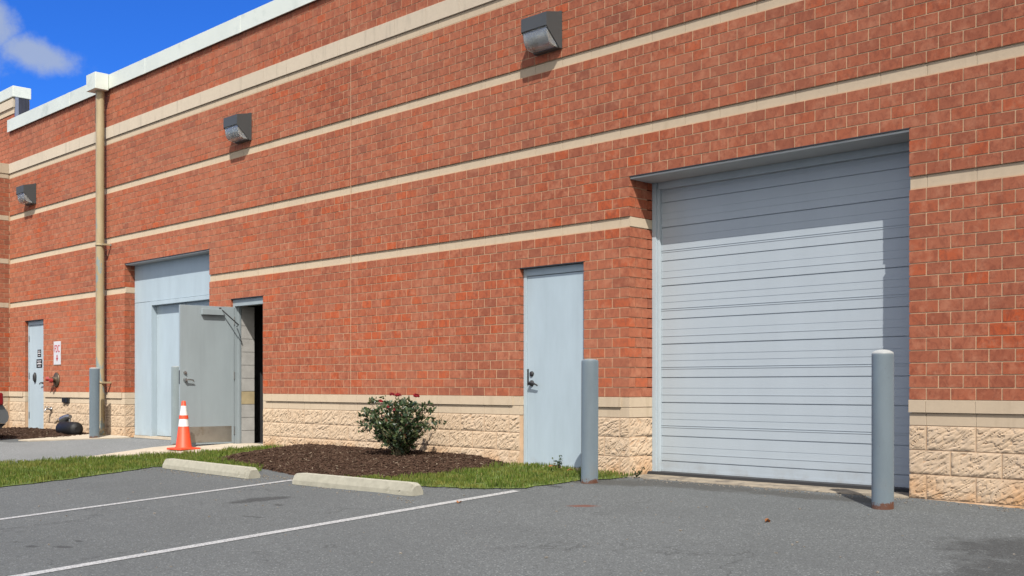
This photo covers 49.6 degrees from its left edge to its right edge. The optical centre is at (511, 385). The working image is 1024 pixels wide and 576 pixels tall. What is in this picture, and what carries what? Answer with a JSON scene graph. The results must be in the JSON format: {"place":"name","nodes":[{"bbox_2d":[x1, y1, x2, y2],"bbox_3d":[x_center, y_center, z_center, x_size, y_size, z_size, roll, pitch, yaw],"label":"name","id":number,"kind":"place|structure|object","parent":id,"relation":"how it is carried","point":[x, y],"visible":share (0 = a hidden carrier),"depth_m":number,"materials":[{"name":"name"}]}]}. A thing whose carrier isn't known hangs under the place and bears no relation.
{"place":"outdoors","nodes":[
{"label":"outdoors","id":0,"kind":"place"},
{"bbox_2d":[18,434,129,440],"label":"pavement","id":1,"kind":"structure","parent":0,"point":[79,437],"depth_m":19.17,"materials":[{"name":"concrete"}]},
{"bbox_2d":[89,367,99,437],"bbox_3d":[-7.214,0.338,19.130,0.168,1.312,0.168,0,0,-7],"label":"bollard","id":2,"kind":"object","parent":1,"relation":"on","point":[94,402],"visible":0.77,"depth_m":19.06,"materials":[{"name":"metal"}]},
{"bbox_2d":[0,438,170,462],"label":"driveway","id":3,"kind":"structure","parent":0,"point":[19,451],"depth_m":17.19,"materials":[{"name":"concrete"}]},
{"bbox_2d":[0,393,8,428],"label":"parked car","id":4,"kind":"object","parent":3,"relation":"on","point":[4,416],"visible":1,"depth_m":19.44,"materials":[{"name":"grey paint"}]},
{"bbox_2d":[0,0,272,109],"label":"sky","id":5,"kind":"structure","parent":0,"point":[49,48],"materials":[{"name":"blue"}]},
{"bbox_2d":[0,443,280,486],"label":"grass","id":6,"kind":"structure","parent":0,"point":[20,472],"depth_m":13.94,"materials":[{"name":"plant"}]},
{"bbox_2d":[84,443,260,458],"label":"pavement","id":7,"kind":"structure","parent":0,"point":[164,448],"depth_m":16.07,"materials":[{"name":"concrete"}]},
{"bbox_2d":[171,366,178,444],"bbox_3d":[-5.162,0.344,17.053,0.168,1.300,0.168,0,0,17],"label":"bollard","id":8,"kind":"object","parent":7,"relation":"on","point":[174,398],"visible":0.63,"depth_m":16.98,"materials":[{"name":"metal"}]},
{"bbox_2d":[167,401,200,450],"bbox_3d":[-4.717,0.566,15.908,0.344,0.700,0.344,0,0,38],"label":"traffic cone","id":9,"kind":"object","parent":7,"relation":"on","point":[183,441],"visible":1,"depth_m":15.84,"materials":[{"name":"orange plastic"}]},
{"bbox_2d":[348,460,633,488],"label":"grass","id":10,"kind":"structure","parent":0,"point":[512,475],"depth_m":11.21,"materials":[{"name":"plant"}]},
{"bbox_2d":[552,455,562,469],"bbox_3d":[0.499,0.810,11.762,0.084,0.175,0.144,0,0,-45],"label":"weed","id":11,"kind":"object","parent":10,"relation":"on","point":[559,464],"visible":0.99,"depth_m":11.76,"materials":[{"name":"green plant"}]},
{"bbox_2d":[0,437,1023,575],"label":"ground","id":12,"kind":"structure","parent":0,"point":[524,531],"depth_m":8.17,"materials":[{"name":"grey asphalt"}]},
{"bbox_2d":[0,427,88,438],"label":"mulch","id":13,"kind":"object","parent":12,"relation":"on","point":[19,433],"visible":0.83,"depth_m":20.50,"materials":[{"name":"brown wood"}]},
{"bbox_2d":[59,414,71,421],"bbox_3d":[-8.284,0.714,20.546,0.265,0.393,0.169,0,0,37],"label":"floodlight","id":14,"kind":"object","parent":13,"relation":"on","point":[66,417],"visible":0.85,"depth_m":20.49,"materials":[{"name":"metal"}]},
{"bbox_2d":[55,421,82,434],"bbox_3d":[-8.107,0.785,20.276,0.260,0.260,0.720,0,0,-45],"label":"black cylinder","id":15,"kind":"object","parent":13,"relation":"on","point":[71,428],"visible":0.92,"depth_m":20.07,"materials":[{"name":"plastic"}]},
{"bbox_2d":[0,480,291,519],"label":"parking line","id":16,"kind":"object","parent":12,"relation":"on","point":[140,500],"visible":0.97,"depth_m":10.46,"materials":[{"name":"paint"}]},
{"bbox_2d":[162,458,259,478],"bbox_3d":[-3.508,0.946,12.803,0.167,0.116,2.091,0,0,-43],"label":"wheel stop","id":17,"kind":"object","parent":12,"relation":"on","point":[245,472],"visible":1,"depth_m":12.60,"materials":[{"name":"concrete"}]},
{"bbox_2d":[11,490,517,575],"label":"parking line","id":18,"kind":"object","parent":12,"relation":"on","point":[207,543],"visible":1,"depth_m":8.28,"materials":[{"name":"paint"}]},
{"bbox_2d":[292,473,422,495],"bbox_3d":[-1.539,0.952,10.818,1.784,0.116,0.167,0,0,41],"label":"wheel stop","id":19,"kind":"object","parent":12,"relation":"on","point":[404,488],"visible":1,"depth_m":10.67,"materials":[{"name":"concrete"}]},
{"bbox_2d":[217,443,509,477],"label":"mulch","id":20,"kind":"object","parent":12,"relation":"on","point":[341,460],"visible":0.95,"depth_m":12.77,"materials":[{"name":"brown wood"}]},
{"bbox_2d":[356,392,445,455],"bbox_3d":[-1.289,0.480,13.124,1.280,0.810,0.790,0,0,31],"label":"rose bush","id":21,"kind":"object","parent":20,"relation":"on","point":[394,431],"visible":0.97,"depth_m":13.01,"materials":[{"name":"green plant"}]},
{"bbox_2d":[0,0,1023,508],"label":"brick building","id":22,"kind":"structure","parent":12,"relation":"on","point":[730,242],"depth_m":12.03,"materials":[{"name":"brick"}]},
{"bbox_2d":[16,183,35,205],"bbox_3d":[-9.721,-3.845,22.154,0.249,0.410,0.380,0,0,-45],"label":"wall lamp","id":23,"kind":"object","parent":22,"relation":"attached to","point":[26,194],"visible":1,"depth_m":22.05,"materials":[{"name":"grey metal"}]},
{"bbox_2d":[28,320,43,428],"bbox_3d":[-9.518,-0.195,22.249,0.157,2.230,0.928,0,0,-45],"label":"steel door","id":24,"kind":"structure","parent":22,"relation":"in","point":[35,328],"depth_m":22.30,"materials":[{"name":"blue paint"}]},
{"bbox_2d":[45,372,59,386],"bbox_3d":[-8.865,-0.120,21.333,0.182,0.284,0.292,0,0,-45],"label":"fire connection","id":25,"kind":"object","parent":22,"relation":"attached to","point":[55,379],"visible":1,"depth_m":21.32,"materials":[{"name":"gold metal"}]},
{"bbox_2d":[54,341,60,364],"bbox_3d":[-8.779,-0.635,21.370,0.008,0.450,0.330,0,0,-45],"label":"fire sign","id":26,"kind":"object","parent":22,"relation":"attached to","point":[57,352],"visible":1,"depth_m":21.36,"materials":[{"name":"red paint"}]},
{"bbox_2d":[62,397,69,402],"bbox_3d":[-8.484,0.273,21.043,0.053,0.105,0.260,0,0,-45],"label":"outlet box","id":27,"kind":"object","parent":22,"relation":"attached to","point":[65,400],"visible":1,"depth_m":20.98,"materials":[{"name":"metal"}]},
{"bbox_2d":[86,72,110,435],"bbox_3d":[-7.358,-2.299,19.729,0.296,6.481,0.392,0,0,-45],"label":"downspout","id":28,"kind":"object","parent":22,"relation":"attached to","point":[97,83],"visible":0.81,"depth_m":19.67,"materials":[{"name":"paint"}]},
{"bbox_2d":[157,303,183,435],"bbox_3d":[-5.750,-0.260,18.732,0.048,2.231,0.984,0,0,-45],"label":"steel door","id":29,"kind":"structure","parent":22,"relation":"in","point":[167,315],"depth_m":18.85,"materials":[{"name":"blue paint"}]},
{"bbox_2d":[186,300,209,305],"bbox_3d":[-5.041,-0.260,18.015,0.048,2.231,0.984,0,0,-45],"label":"steel door","id":30,"kind":"structure","parent":22,"relation":"in","point":[202,303],"depth_m":18.00,"materials":[{"name":"blue paint"}]},
{"bbox_2d":[179,305,238,444],"bbox_3d":[-4.526,-0.163,16.535,0.897,2.065,0.255,0,0,-29],"label":"steel door","id":31,"kind":"structure","parent":22,"relation":"in","point":[206,333],"depth_m":16.53,"materials":[{"name":"grey paint"}]},
{"bbox_2d":[223,113,251,143],"bbox_3d":[-4.076,-3.845,16.443,0.249,0.410,0.380,0,0,-45],"label":"wall lamp","id":32,"kind":"object","parent":22,"relation":"attached to","point":[237,128],"visible":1,"depth_m":16.34,"materials":[{"name":"grey metal"}]},
{"bbox_2d":[521,11,561,55],"bbox_3d":[0.321,-3.845,11.995,0.249,0.410,0.380,0,0,-45],"label":"wall lamp","id":33,"kind":"object","parent":22,"relation":"attached to","point":[541,33],"visible":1,"depth_m":11.90,"materials":[{"name":"grey metal"}]},
{"bbox_2d":[524,263,584,469],"bbox_3d":[0.482,-0.195,12.132,0.157,2.230,0.958,0,0,-45],"label":"steel door","id":34,"kind":"structure","parent":22,"relation":"in","point":[554,300],"depth_m":12.14,"materials":[{"name":"blue paint"}]},
{"bbox_2d":[652,142,911,487],"bbox_3d":[2.548,-0.612,10.531,0.115,3.064,2.981,0,0,-45],"label":"roll up door","id":35,"kind":"structure","parent":22,"relation":"in","point":[776,287],"depth_m":10.51,"materials":[{"name":"paint"}]},
{"bbox_2d":[581,359,598,483],"bbox_3d":[0.764,0.383,10.877,0.168,1.296,0.168,0,0,7],"label":"bollard","id":36,"kind":"object","parent":12,"relation":"on","point":[589,419],"visible":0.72,"depth_m":10.80,"materials":[{"name":"metal"}]},
{"bbox_2d":[632,467,644,476],"bbox_3d":[1.263,0.861,11.092,0.069,0.114,0.145,0,0,-45],"label":"weed","id":37,"kind":"object","parent":12,"relation":"on","point":[639,472],"visible":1,"depth_m":11.08,"materials":[{"name":"green plant"}]},
{"bbox_2d":[871,350,893,509],"bbox_3d":[2.906,0.377,8.678,0.168,1.323,0.168,0,0,36],"label":"bollard","id":38,"kind":"object","parent":12,"relation":"on","point":[882,455],"visible":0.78,"depth_m":8.61,"materials":[{"name":"metal"}]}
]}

